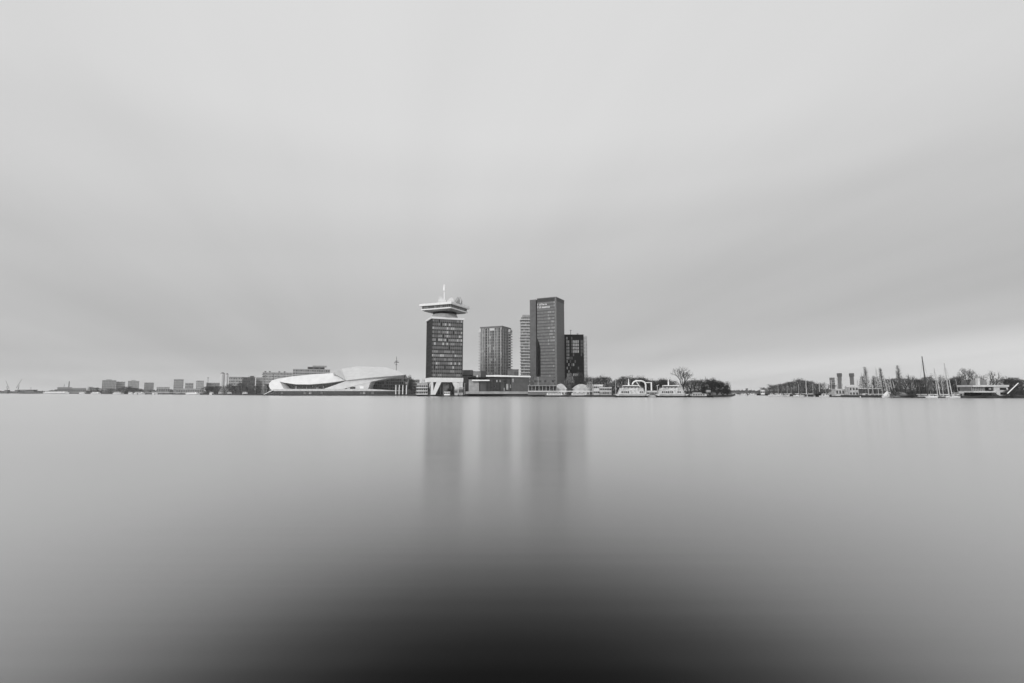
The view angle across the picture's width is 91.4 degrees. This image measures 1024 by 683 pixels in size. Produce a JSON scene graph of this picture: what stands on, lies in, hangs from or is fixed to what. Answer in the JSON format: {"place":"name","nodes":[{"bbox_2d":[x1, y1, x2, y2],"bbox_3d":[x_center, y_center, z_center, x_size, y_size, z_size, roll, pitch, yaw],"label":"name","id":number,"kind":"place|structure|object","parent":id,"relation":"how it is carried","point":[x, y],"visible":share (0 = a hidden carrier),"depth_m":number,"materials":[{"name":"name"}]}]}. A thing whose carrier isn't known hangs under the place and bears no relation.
{"place":"outdoors","nodes":[
{"label":"outdoors","id":0,"kind":"place"},
{"bbox_2d":[220,372,224,392],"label":"silo","id":1,"kind":"object","parent":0,"point":[222,378],"visible":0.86,"depth_m":865.05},
{"bbox_2d":[478,326,512,374],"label":"apartment tower","id":2,"kind":"structure","parent":0,"point":[495,352],"depth_m":629.36,"materials":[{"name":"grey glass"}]},
{"bbox_2d":[0,393,1023,682],"bbox_3d":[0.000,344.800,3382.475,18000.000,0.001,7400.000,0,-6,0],"label":"water","id":3,"kind":"structure","parent":0,"point":[748,537],"depth_m":15.31,"materials":[{"name":"liquid"}]},
{"bbox_2d":[18,390,40,393],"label":"work ship","id":4,"kind":"object","parent":3,"relation":"on","point":[30,392],"visible":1,"depth_m":1229.12},
{"bbox_2d":[43,391,68,393],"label":"white river ship","id":5,"kind":"object","parent":3,"relation":"on","point":[56,392],"visible":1,"depth_m":1157.54,"materials":[{"name":"paint"}]},
{"bbox_2d":[545,393,565,396],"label":"tour boat","id":6,"kind":"object","parent":3,"relation":"on","point":[554,395],"visible":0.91,"depth_m":450.56,"materials":[{"name":"white paint"}]},
{"bbox_2d":[570,393,585,396],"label":"tour boat","id":7,"kind":"object","parent":3,"relation":"on","point":[577,394],"visible":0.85,"depth_m":445.60,"materials":[{"name":"white paint"}]},
{"bbox_2d":[613,379,648,396],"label":"ferry","id":8,"kind":"object","parent":3,"relation":"on","point":[628,390],"visible":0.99,"depth_m":407.77,"materials":[{"name":"white paint"}]},
{"bbox_2d":[654,379,688,396],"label":"ferry","id":9,"kind":"object","parent":3,"relation":"on","point":[668,390],"visible":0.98,"depth_m":407.77,"materials":[{"name":"white paint"}]},
{"bbox_2d":[688,390,712,396],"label":"boat","id":10,"kind":"object","parent":3,"relation":"on","point":[696,394],"visible":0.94,"depth_m":407.31,"materials":[{"name":"white paint"}]},
{"bbox_2d":[831,389,844,396],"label":"houseboat","id":11,"kind":"object","parent":3,"relation":"on","point":[837,392],"visible":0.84,"depth_m":427.15,"materials":[{"name":"grey metal"}]},
{"bbox_2d":[845,385,858,394],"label":"houseboat","id":12,"kind":"object","parent":3,"relation":"on","point":[851,390],"visible":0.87,"depth_m":420.32,"materials":[{"name":"grey metal"}]},
{"bbox_2d":[858,388,881,394],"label":"houseboat","id":13,"kind":"object","parent":3,"relation":"on","point":[864,390],"visible":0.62,"depth_m":415.13,"materials":[{"name":"grey metal"}]},
{"bbox_2d":[917,356,929,397],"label":"sailing boat","id":14,"kind":"object","parent":3,"relation":"on","point":[925,382],"visible":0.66,"depth_m":370.62,"materials":[{"name":"grey metal"}]},
{"bbox_2d":[932,368,941,396],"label":"sailing boat","id":15,"kind":"object","parent":3,"relation":"on","point":[936,385],"visible":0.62,"depth_m":370.29,"materials":[{"name":"white paint"}]},
{"bbox_2d":[943,363,951,397],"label":"sailing boat","id":16,"kind":"object","parent":3,"relation":"on","point":[948,393],"visible":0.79,"depth_m":368.37,"materials":[{"name":"white paint"}]},
{"bbox_2d":[957,378,1009,395],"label":"boat","id":17,"kind":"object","parent":3,"relation":"on","point":[976,386],"visible":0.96,"depth_m":361.02,"materials":[{"name":"paint"}]},
{"bbox_2d":[0,388,1023,391],"bbox_3d":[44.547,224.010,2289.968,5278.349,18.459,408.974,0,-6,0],"label":"distant woodland","id":18,"kind":"object","parent":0,"point":[171,390],"visible":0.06,"depth_m":2141.48,"materials":[{"name":"plant"}]},
{"bbox_2d":[0,0,1023,390],"label":"sky","id":19,"kind":"structure","parent":0,"point":[750,194],"materials":[{"name":"grey"}]},
{"bbox_2d":[10,392,1023,395],"bbox_3d":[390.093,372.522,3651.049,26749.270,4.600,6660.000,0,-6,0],"label":"ground","id":20,"kind":"structure","parent":0,"point":[719,393],"depth_m":857.50,"materials":[{"name":"grey"}]},
{"bbox_2d":[57,381,71,392],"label":"warehouse","id":21,"kind":"structure","parent":20,"relation":"on","point":[68,389],"depth_m":1326.06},
{"bbox_2d":[71,388,85,392],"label":"warehouse","id":22,"kind":"structure","parent":20,"relation":"on","point":[76,390],"depth_m":1293.18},
{"bbox_2d":[102,379,115,392],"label":"apartment block","id":23,"kind":"structure","parent":20,"relation":"on","point":[110,384],"depth_m":1145.57,"materials":[{"name":"concrete"}]},
{"bbox_2d":[116,382,124,392],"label":"apartment block","id":24,"kind":"structure","parent":20,"relation":"on","point":[119,385],"depth_m":1164.77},
{"bbox_2d":[128,380,138,390],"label":"apartment block","id":25,"kind":"structure","parent":20,"relation":"on","point":[134,383],"depth_m":1077.37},
{"bbox_2d":[144,383,153,392],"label":"apartment block","id":26,"kind":"structure","parent":20,"relation":"on","point":[148,386],"depth_m":995.72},
{"bbox_2d":[156,387,169,391],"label":"shed","id":27,"kind":"structure","parent":20,"relation":"on","point":[163,389],"depth_m":975.65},
{"bbox_2d":[173,379,183,391],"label":"apartment block","id":28,"kind":"structure","parent":20,"relation":"on","point":[178,383],"depth_m":896.37,"materials":[{"name":"concrete"}]},
{"bbox_2d":[185,383,193,388],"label":"apartment block","id":29,"kind":"structure","parent":20,"relation":"on","point":[188,385],"depth_m":896.43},
{"bbox_2d":[176,389,203,393],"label":"store","id":30,"kind":"structure","parent":20,"relation":"on","point":[188,390],"depth_m":855.39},
{"bbox_2d":[196,381,203,388],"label":"apartment block","id":31,"kind":"structure","parent":20,"relation":"on","point":[199,384],"depth_m":876.70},
{"bbox_2d":[206,383,219,391],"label":"terrace of houses","id":32,"kind":"structure","parent":20,"relation":"on","point":[213,384],"depth_m":896.39,"materials":[{"name":"concrete"}]},
{"bbox_2d":[212,386,223,393],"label":"bare tree","id":33,"kind":"object","parent":20,"relation":"on","point":[218,388],"visible":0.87,"depth_m":784.73,"materials":[{"name":"black plant"}]},
{"bbox_2d":[222,384,233,393],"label":"bare tree","id":34,"kind":"object","parent":20,"relation":"on","point":[229,386],"visible":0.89,"depth_m":765.65,"materials":[{"name":"black plant"}]},
{"bbox_2d":[228,377,241,393],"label":"office block","id":35,"kind":"structure","parent":20,"relation":"on","point":[234,381],"depth_m":816.63,"materials":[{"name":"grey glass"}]},
{"bbox_2d":[234,383,246,393],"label":"bare tree","id":36,"kind":"object","parent":20,"relation":"on","point":[241,388],"visible":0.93,"depth_m":736.96,"materials":[{"name":"black plant"}]},
{"bbox_2d":[241,375,254,393],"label":"brick block","id":37,"kind":"structure","parent":20,"relation":"on","point":[249,380],"depth_m":757.92,"materials":[{"name":"grey brick"}]},
{"bbox_2d":[255,377,261,393],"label":"end flats","id":38,"kind":"structure","parent":20,"relation":"on","point":[259,381],"depth_m":787.38,"materials":[{"name":"grey concrete"}]},
{"bbox_2d":[262,371,292,393],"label":"pale flats","id":39,"kind":"structure","parent":20,"relation":"on","point":[267,378],"depth_m":754.74,"materials":[{"name":"grey concrete"}]},
{"bbox_2d":[293,366,329,375],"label":"roof block","id":40,"kind":"structure","parent":20,"relation":"on","point":[313,370],"depth_m":720.05,"materials":[{"name":"grey glass"}]},
{"bbox_2d":[264,366,405,394],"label":"film museum","id":41,"kind":"structure","parent":20,"relation":"on","point":[359,380],"depth_m":601.87,"materials":[{"name":"white glass"}]},
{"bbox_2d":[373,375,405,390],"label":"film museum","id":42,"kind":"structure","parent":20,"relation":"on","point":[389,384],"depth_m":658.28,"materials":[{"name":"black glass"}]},
{"bbox_2d":[403,375,412,392],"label":"evergreen tree","id":43,"kind":"object","parent":20,"relation":"on","point":[407,379],"visible":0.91,"depth_m":598.83,"materials":[{"name":"black plant"}]},
{"bbox_2d":[408,379,416,393],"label":"bare tree","id":44,"kind":"object","parent":20,"relation":"on","point":[412,384],"visible":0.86,"depth_m":598.73,"materials":[{"name":"black plant"}]},
{"bbox_2d":[412,379,419,393],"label":"round shoulder block","id":45,"kind":"structure","parent":20,"relation":"on","point":[416,382],"depth_m":637.66,"materials":[{"name":"concrete"}]},
{"bbox_2d":[416,383,429,394],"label":"waterside pavilion","id":46,"kind":"structure","parent":20,"relation":"on","point":[422,388],"depth_m":513.09,"materials":[{"name":"white paint"}]},
{"bbox_2d":[419,284,469,394],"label":"lookout tower","id":47,"kind":"structure","parent":20,"relation":"on","point":[444,351],"depth_m":508.63,"materials":[{"name":"grey glass"}]},
{"bbox_2d":[463,370,475,390],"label":"grey pod","id":48,"kind":"object","parent":20,"relation":"on","point":[467,374],"visible":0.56,"depth_m":538.84,"materials":[{"name":"grey metal"}]},
{"bbox_2d":[466,371,530,394],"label":"hall","id":49,"kind":"structure","parent":20,"relation":"on","point":[484,384],"depth_m":494.12,"materials":[{"name":"grey metal"}]},
{"bbox_2d":[507,369,518,375],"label":"grey extension","id":50,"kind":"object","parent":20,"relation":"on","point":[513,372],"visible":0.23,"depth_m":599.24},
{"bbox_2d":[533,377,553,384],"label":"podium","id":51,"kind":"object","parent":20,"relation":"on","point":[543,381],"visible":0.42,"depth_m":558.39,"materials":[{"name":"grey glass"}]},
{"bbox_2d":[528,385,592,394],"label":"ferry shelter","id":52,"kind":"object","parent":20,"relation":"on","point":[539,389],"visible":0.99,"depth_m":464.24,"materials":[{"name":"concrete"}]},
{"bbox_2d":[564,373,575,394],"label":"tree","id":53,"kind":"object","parent":20,"relation":"on","point":[571,378],"visible":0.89,"depth_m":497.57,"materials":[{"name":"black plant"}]},
{"bbox_2d":[571,372,584,386],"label":"shrub","id":54,"kind":"object","parent":20,"relation":"on","point":[578,376],"visible":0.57,"depth_m":499.38,"materials":[{"name":"black plant"}]},
{"bbox_2d":[572,384,589,394],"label":"marquee","id":55,"kind":"object","parent":20,"relation":"on","point":[580,387],"visible":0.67,"depth_m":475.11,"materials":[{"name":"fabric"}]},
{"bbox_2d":[582,376,595,394],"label":"bare tree","id":56,"kind":"object","parent":20,"relation":"on","point":[586,380],"visible":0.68,"depth_m":479.89,"materials":[{"name":"grey plant"}]},
{"bbox_2d":[592,385,602,394],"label":"boat house","id":57,"kind":"structure","parent":20,"relation":"on","point":[595,389],"depth_m":450.07,"materials":[{"name":"white paint"}]},
{"bbox_2d":[593,375,608,385],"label":"bare tree","id":58,"kind":"object","parent":20,"relation":"on","point":[601,379],"visible":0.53,"depth_m":478.47,"materials":[{"name":"black plant"}]},
{"bbox_2d":[599,387,611,394],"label":"boat house","id":59,"kind":"structure","parent":20,"relation":"on","point":[605,391],"depth_m":445.83,"materials":[{"name":"white paint"}]},
{"bbox_2d":[600,374,612,390],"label":"bare tree","id":60,"kind":"object","parent":20,"relation":"on","point":[607,379],"visible":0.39,"depth_m":482.63,"materials":[{"name":"grey plant"}]},
{"bbox_2d":[607,381,617,394],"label":"bare tree","id":61,"kind":"object","parent":20,"relation":"on","point":[611,383],"visible":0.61,"depth_m":460.04,"materials":[{"name":"black plant"}]},
{"bbox_2d":[612,379,623,393],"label":"bare tree","id":62,"kind":"object","parent":20,"relation":"on","point":[617,384],"visible":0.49,"depth_m":460.61,"materials":[{"name":"black plant"}]},
{"bbox_2d":[616,375,633,389],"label":"bare tree","id":63,"kind":"object","parent":20,"relation":"on","point":[624,380],"visible":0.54,"depth_m":459.08,"materials":[{"name":"grey plant"}]},
{"bbox_2d":[629,375,646,390],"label":"bare tree","id":64,"kind":"object","parent":20,"relation":"on","point":[637,378],"visible":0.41,"depth_m":459.03,"materials":[{"name":"grey plant"}]},
{"bbox_2d":[636,377,650,390],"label":"bare tree","id":65,"kind":"object","parent":20,"relation":"on","point":[643,379],"visible":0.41,"depth_m":459.27,"materials":[{"name":"grey plant"}]},
{"bbox_2d":[632,380,657,393],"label":"landing gantry","id":66,"kind":"object","parent":20,"relation":"on","point":[636,381],"visible":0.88,"depth_m":422.11,"materials":[{"name":"metal"}]},
{"bbox_2d":[649,379,663,389],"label":"bare tree","id":67,"kind":"object","parent":20,"relation":"on","point":[655,383],"visible":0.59,"depth_m":460.37,"materials":[{"name":"black plant"}]},
{"bbox_2d":[655,378,667,390],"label":"bare tree","id":68,"kind":"object","parent":20,"relation":"on","point":[664,381],"visible":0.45,"depth_m":459.99,"materials":[{"name":"grey plant"}]},
{"bbox_2d":[670,367,693,390],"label":"bare tree","id":69,"kind":"object","parent":20,"relation":"on","point":[680,378],"visible":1,"depth_m":438.81,"materials":[{"name":"grey plant"}]},
{"bbox_2d":[682,380,699,394],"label":"bare tree","id":70,"kind":"object","parent":20,"relation":"on","point":[691,388],"visible":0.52,"depth_m":471.37,"materials":[{"name":"black plant"}]},
{"bbox_2d":[696,379,711,393],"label":"evergreen tree","id":71,"kind":"object","parent":20,"relation":"on","point":[702,389],"visible":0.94,"depth_m":444.25,"materials":[{"name":"black plant"}]},
{"bbox_2d":[704,376,718,394],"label":"evergreen tree","id":72,"kind":"object","parent":20,"relation":"on","point":[714,387],"visible":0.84,"depth_m":443.07,"materials":[{"name":"black plant"}]},
{"bbox_2d":[709,380,723,394],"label":"evergreen tree","id":73,"kind":"object","parent":20,"relation":"on","point":[719,388],"visible":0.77,"depth_m":443.07,"materials":[{"name":"black plant"}]},
{"bbox_2d":[765,384,776,392],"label":"bare tree","id":74,"kind":"object","parent":20,"relation":"on","point":[770,387],"visible":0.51,"depth_m":609.09,"materials":[{"name":"grey plant"}]},
{"bbox_2d":[770,383,785,393],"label":"bare tree","id":75,"kind":"object","parent":20,"relation":"on","point":[775,389],"visible":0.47,"depth_m":590.39,"materials":[{"name":"grey plant"}]},
{"bbox_2d":[776,383,792,393],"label":"bare tree","id":76,"kind":"object","parent":20,"relation":"on","point":[782,390],"visible":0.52,"depth_m":569.66,"materials":[{"name":"grey plant"}]},
{"bbox_2d":[782,379,800,393],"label":"bare tree","id":77,"kind":"object","parent":20,"relation":"on","point":[788,384],"visible":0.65,"depth_m":549.23,"materials":[{"name":"grey plant"}]},
{"bbox_2d":[788,378,805,394],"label":"bare tree","id":78,"kind":"object","parent":20,"relation":"on","point":[796,382],"visible":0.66,"depth_m":538.94,"materials":[{"name":"grey plant"}]},
{"bbox_2d":[795,380,811,394],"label":"bare tree","id":79,"kind":"object","parent":20,"relation":"on","point":[800,381],"visible":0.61,"depth_m":528.73,"materials":[{"name":"grey plant"}]},
{"bbox_2d":[801,380,814,393],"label":"bare tree","id":80,"kind":"object","parent":20,"relation":"on","point":[808,383],"visible":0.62,"depth_m":518.92,"materials":[{"name":"grey plant"}]},
{"bbox_2d":[808,383,823,393],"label":"bare tree","id":81,"kind":"object","parent":20,"relation":"on","point":[814,384],"visible":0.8,"depth_m":507.65,"materials":[{"name":"grey plant"}]},
{"bbox_2d":[879,368,885,393],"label":"poplar tree","id":82,"kind":"object","parent":20,"relation":"on","point":[880,377],"visible":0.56,"depth_m":440.06,"materials":[{"name":"grey plant"}]},
{"bbox_2d":[882,379,899,392],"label":"bare tree","id":83,"kind":"object","parent":20,"relation":"on","point":[886,381],"visible":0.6,"depth_m":411.16,"materials":[{"name":"grey plant"}]},
{"bbox_2d":[887,388,903,395],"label":"shrub","id":84,"kind":"object","parent":20,"relation":"on","point":[892,391],"visible":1,"depth_m":375.09,"materials":[{"name":"black plant"}]},
{"bbox_2d":[886,377,904,391],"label":"bare tree","id":85,"kind":"object","parent":20,"relation":"on","point":[896,384],"visible":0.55,"depth_m":411.46,"materials":[{"name":"black plant"}]},
{"bbox_2d":[895,365,901,390],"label":"poplar tree","id":86,"kind":"object","parent":20,"relation":"on","point":[898,372],"visible":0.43,"depth_m":439.38,"materials":[{"name":"grey plant"}]},
{"bbox_2d":[896,378,915,394],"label":"bare tree","id":87,"kind":"object","parent":20,"relation":"on","point":[907,381],"visible":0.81,"depth_m":409.24,"materials":[{"name":"black plant"}]},
{"bbox_2d":[907,378,924,394],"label":"bare tree","id":88,"kind":"object","parent":20,"relation":"on","point":[918,380],"visible":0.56,"depth_m":410.02,"materials":[{"name":"black plant"}]},
{"bbox_2d":[914,378,930,392],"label":"bare tree","id":89,"kind":"object","parent":20,"relation":"on","point":[922,380],"visible":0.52,"depth_m":409.65,"materials":[{"name":"black plant"}]},
{"bbox_2d":[916,387,934,395],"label":"shrub","id":90,"kind":"object","parent":20,"relation":"on","point":[923,389],"visible":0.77,"depth_m":374.92,"materials":[{"name":"black plant"}]},
{"bbox_2d":[919,375,937,393],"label":"bare tree","id":91,"kind":"object","parent":20,"relation":"on","point":[931,378],"visible":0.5,"depth_m":411.00,"materials":[{"name":"black plant"}]},
{"bbox_2d":[929,378,943,394],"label":"bare tree","id":92,"kind":"object","parent":20,"relation":"on","point":[935,385],"visible":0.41,"depth_m":410.61,"materials":[{"name":"grey plant"}]},
{"bbox_2d":[939,379,957,393],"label":"bare tree","id":93,"kind":"object","parent":20,"relation":"on","point":[951,384],"visible":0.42,"depth_m":409.62,"materials":[{"name":"grey plant"}]},
{"bbox_2d":[946,386,959,395],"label":"shrub","id":94,"kind":"object","parent":20,"relation":"on","point":[953,389],"visible":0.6,"depth_m":374.06,"materials":[{"name":"black plant"}]},
{"bbox_2d":[944,375,962,390],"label":"bare tree","id":95,"kind":"object","parent":20,"relation":"on","point":[955,380],"visible":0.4,"depth_m":409.83,"materials":[{"name":"grey plant"}]},
{"bbox_2d":[956,368,974,384],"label":"bare tree","id":96,"kind":"object","parent":20,"relation":"on","point":[969,376],"visible":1,"depth_m":371.82,"materials":[{"name":"grey plant"}]},
{"bbox_2d":[976,370,1003,384],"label":"bare tree","id":97,"kind":"object","parent":20,"relation":"on","point":[992,377],"visible":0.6,"depth_m":396.82,"materials":[{"name":"grey plant"}]},
{"bbox_2d":[997,378,1020,393],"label":"bare tree","id":98,"kind":"object","parent":20,"relation":"on","point":[1007,382],"visible":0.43,"depth_m":398.34,"materials":[{"name":"black plant"}]},
{"bbox_2d":[1002,375,1023,394],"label":"bare tree","id":99,"kind":"object","parent":20,"relation":"on","point":[1016,379],"visible":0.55,"depth_m":398.78,"materials":[{"name":"black plant"}]},
{"bbox_2d":[1003,389,1023,395],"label":"shrub","id":100,"kind":"object","parent":20,"relation":"on","point":[1014,393],"visible":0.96,"depth_m":355.04,"materials":[{"name":"black plant"}]},
{"bbox_2d":[520,315,529,384],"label":"balcony tower","id":101,"kind":"structure","parent":0,"point":[525,344],"depth_m":668.70,"materials":[{"name":"concrete"}]},
{"bbox_2d":[41,393,1023,397],"bbox_3d":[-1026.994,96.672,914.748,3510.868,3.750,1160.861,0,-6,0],"label":"quay","id":102,"kind":"structure","parent":0,"point":[880,396],"depth_m":478.05,"materials":[{"name":"stone"}]},
{"bbox_2d":[647,391,656,396],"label":"ticket shelter","id":103,"kind":"object","parent":102,"relation":"on","point":[651,393],"visible":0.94,"depth_m":412.73,"materials":[{"name":"white paint"}]},
{"bbox_2d":[719,381,729,395],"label":"evergreen tree","id":104,"kind":"object","parent":102,"relation":"on","point":[724,389],"visible":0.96,"depth_m":443.03,"materials":[{"name":"black plant"}]},
{"bbox_2d":[530,297,564,385],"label":"office tower","id":105,"kind":"structure","parent":0,"point":[547,351],"depth_m":611.99,"materials":[{"name":"glass"}]},
{"bbox_2d":[557,384,566,394],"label":"marquee","id":106,"kind":"object","parent":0,"point":[561,387],"visible":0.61,"depth_m":473.11,"materials":[{"name":"fabric"}]},
{"bbox_2d":[564,330,587,393],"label":"black tower","id":107,"kind":"structure","parent":0,"point":[576,360],"depth_m":651.50,"materials":[{"name":"glass"}]},
{"bbox_2d":[837,373,841,388],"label":"slim tower","id":108,"kind":"structure","parent":0,"point":[839,376],"depth_m":898.21,"materials":[{"name":"grey concrete"}]},
{"bbox_2d":[849,373,853,384],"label":"slim tower","id":109,"kind":"structure","parent":0,"point":[851,375],"depth_m":898.48,"materials":[{"name":"grey concrete"}]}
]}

